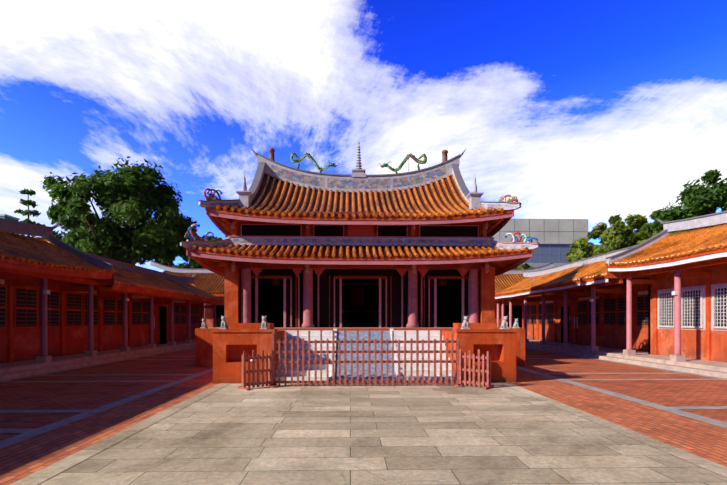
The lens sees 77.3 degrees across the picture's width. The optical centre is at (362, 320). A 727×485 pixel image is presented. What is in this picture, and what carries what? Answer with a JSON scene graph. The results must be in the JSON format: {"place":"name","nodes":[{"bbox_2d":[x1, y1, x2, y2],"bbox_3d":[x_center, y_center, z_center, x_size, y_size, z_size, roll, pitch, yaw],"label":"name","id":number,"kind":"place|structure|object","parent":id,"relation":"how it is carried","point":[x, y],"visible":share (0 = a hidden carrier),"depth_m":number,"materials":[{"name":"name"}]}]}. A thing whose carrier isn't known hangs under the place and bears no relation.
{"place":"outdoors","nodes":[
{"label":"outdoors","id":0,"kind":"place"},
{"bbox_2d":[0,214,19,220],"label":"tree","id":1,"kind":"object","parent":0,"point":[6,216],"depth_m":80.89,"materials":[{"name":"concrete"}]},
{"bbox_2d":[0,347,726,484],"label":"paving","id":2,"kind":"structure","parent":0,"point":[177,417],"depth_m":7.43,"materials":[{"name":"stone"}]},
{"bbox_2d":[195,323,524,383],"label":"terrace","id":3,"kind":"structure","parent":2,"relation":"on","point":[219,351],"depth_m":12.97,"materials":[{"name":"red paint"}]},
{"bbox_2d":[200,318,207,327],"bbox_3d":[-6.122,0.091,17.620,0.217,0.391,0.332,0,0,-1],"label":"lion","id":4,"kind":"object","parent":3,"relation":"on","point":[204,324],"visible":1,"depth_m":17.51},
{"bbox_2d":[219,316,228,328],"bbox_3d":[-3.951,0.041,13.025,0.217,0.391,0.332,0,0,-1],"label":"lion","id":5,"kind":"object","parent":3,"relation":"on","point":[224,324],"visible":1,"depth_m":12.92},
{"bbox_2d":[260,316,268,328],"bbox_3d":[-2.801,0.041,13.055,0.217,0.391,0.332,0,0,-1],"label":"lion","id":6,"kind":"object","parent":3,"relation":"on","point":[264,323],"visible":1,"depth_m":12.95},
{"bbox_2d":[207,211,523,327],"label":"temple hall","id":7,"kind":"structure","parent":3,"relation":"on","point":[341,296],"depth_m":19.54,"materials":[{"name":"red wood"}]},
{"bbox_2d":[198,147,521,236],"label":"roof","id":8,"kind":"structure","parent":7,"relation":"on","point":[440,188],"depth_m":21.30,"materials":[{"name":"tile"}]},
{"bbox_2d":[184,141,537,242],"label":"roof ornaments","id":9,"kind":"object","parent":8,"relation":"on","point":[358,171],"visible":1,"depth_m":23.16,"materials":[{"name":"multicoloured ceramic"}]},
{"bbox_2d":[180,236,539,275],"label":"roof","id":10,"kind":"structure","parent":7,"relation":"on","point":[359,250],"depth_m":18.46,"materials":[{"name":"tile"}]},
{"bbox_2d":[461,316,469,328],"bbox_3d":[2.997,0.041,13.207,0.217,0.391,0.332,0,0,-1],"label":"lion","id":11,"kind":"object","parent":3,"relation":"on","point":[465,323],"visible":1,"depth_m":13.10},
{"bbox_2d":[500,316,509,328],"bbox_3d":[4.147,0.041,13.237,0.217,0.391,0.332,0,0,-1],"label":"lion","id":12,"kind":"object","parent":3,"relation":"on","point":[504,324],"visible":1,"depth_m":13.13},
{"bbox_2d":[512,318,519,327],"bbox_3d":[6.074,0.091,17.939,0.217,0.391,0.332,0,0,-1],"label":"lion","id":13,"kind":"object","parent":3,"relation":"on","point":[515,324],"visible":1,"depth_m":17.84},
{"bbox_2d":[238,330,493,390],"bbox_3d":[0.126,1.002,12.051,6.753,1.528,1.026,0,0,-1],"label":"fence","id":14,"kind":"object","parent":2,"relation":"on","point":[272,382],"visible":1,"depth_m":12.24,"materials":[{"name":"paint"}]},
{"bbox_2d":[276,329,455,380],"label":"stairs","id":15,"kind":"structure","parent":2,"relation":"on","point":[327,334],"depth_m":13.97,"materials":[{"name":"stone"}]},
{"bbox_2d":[0,0,726,271],"label":"sky","id":16,"kind":"structure","parent":0,"point":[596,111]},
{"bbox_2d":[492,219,587,267],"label":"office block","id":17,"kind":"structure","parent":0,"point":[556,238],"depth_m":91.43,"materials":[{"name":"concrete"}]},
{"label":"ground","id":18,"kind":"structure","parent":0,"visible":0},
{"bbox_2d":[14,188,45,238],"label":"conifer tree","id":19,"kind":"object","parent":18,"relation":"on","point":[28,202],"visible":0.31,"depth_m":50.77,"materials":[{"name":"green plant"}]},
{"bbox_2d":[0,218,223,379],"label":"wing","id":20,"kind":"structure","parent":18,"relation":"on","point":[63,305],"depth_m":19.16,"materials":[{"name":"red paint"}]},
{"bbox_2d":[41,156,196,264],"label":"tree","id":21,"kind":"object","parent":18,"relation":"on","point":[130,195],"visible":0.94,"depth_m":45.99,"materials":[{"name":"green plant"}]},
{"bbox_2d":[142,235,221,272],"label":"tree","id":22,"kind":"object","parent":18,"relation":"on","point":[190,262],"visible":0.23,"depth_m":59.57,"materials":[{"name":"green plant"}]},
{"bbox_2d":[150,260,553,327],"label":"building","id":23,"kind":"structure","parent":18,"relation":"on","point":[208,281],"depth_m":42.59,"materials":[{"name":"tile"}]},
{"bbox_2d":[514,263,534,268],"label":"tree","id":24,"kind":"object","parent":18,"relation":"on","point":[526,266],"visible":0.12,"depth_m":46.72,"materials":[{"name":"green plant"}]},
{"bbox_2d":[564,237,612,262],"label":"tree","id":25,"kind":"object","parent":18,"relation":"on","point":[573,254],"visible":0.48,"depth_m":48.89,"materials":[{"name":"green plant"}]},
{"bbox_2d":[495,210,726,377],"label":"wing","id":26,"kind":"structure","parent":18,"relation":"on","point":[658,300],"depth_m":19.59,"materials":[{"name":"paint"}]},
{"bbox_2d":[586,214,649,254],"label":"tree","id":27,"kind":"object","parent":18,"relation":"on","point":[617,234],"visible":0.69,"depth_m":52.62,"materials":[{"name":"green plant"}]},
{"bbox_2d":[623,211,662,247],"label":"tree","id":28,"kind":"object","parent":18,"relation":"on","point":[638,222],"visible":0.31,"depth_m":56.09,"materials":[{"name":"green plant"}]},
{"bbox_2d":[648,169,726,233],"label":"tree","id":29,"kind":"object","parent":18,"relation":"on","point":[697,200],"visible":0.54,"depth_m":45.41,"materials":[{"name":"green plant"}]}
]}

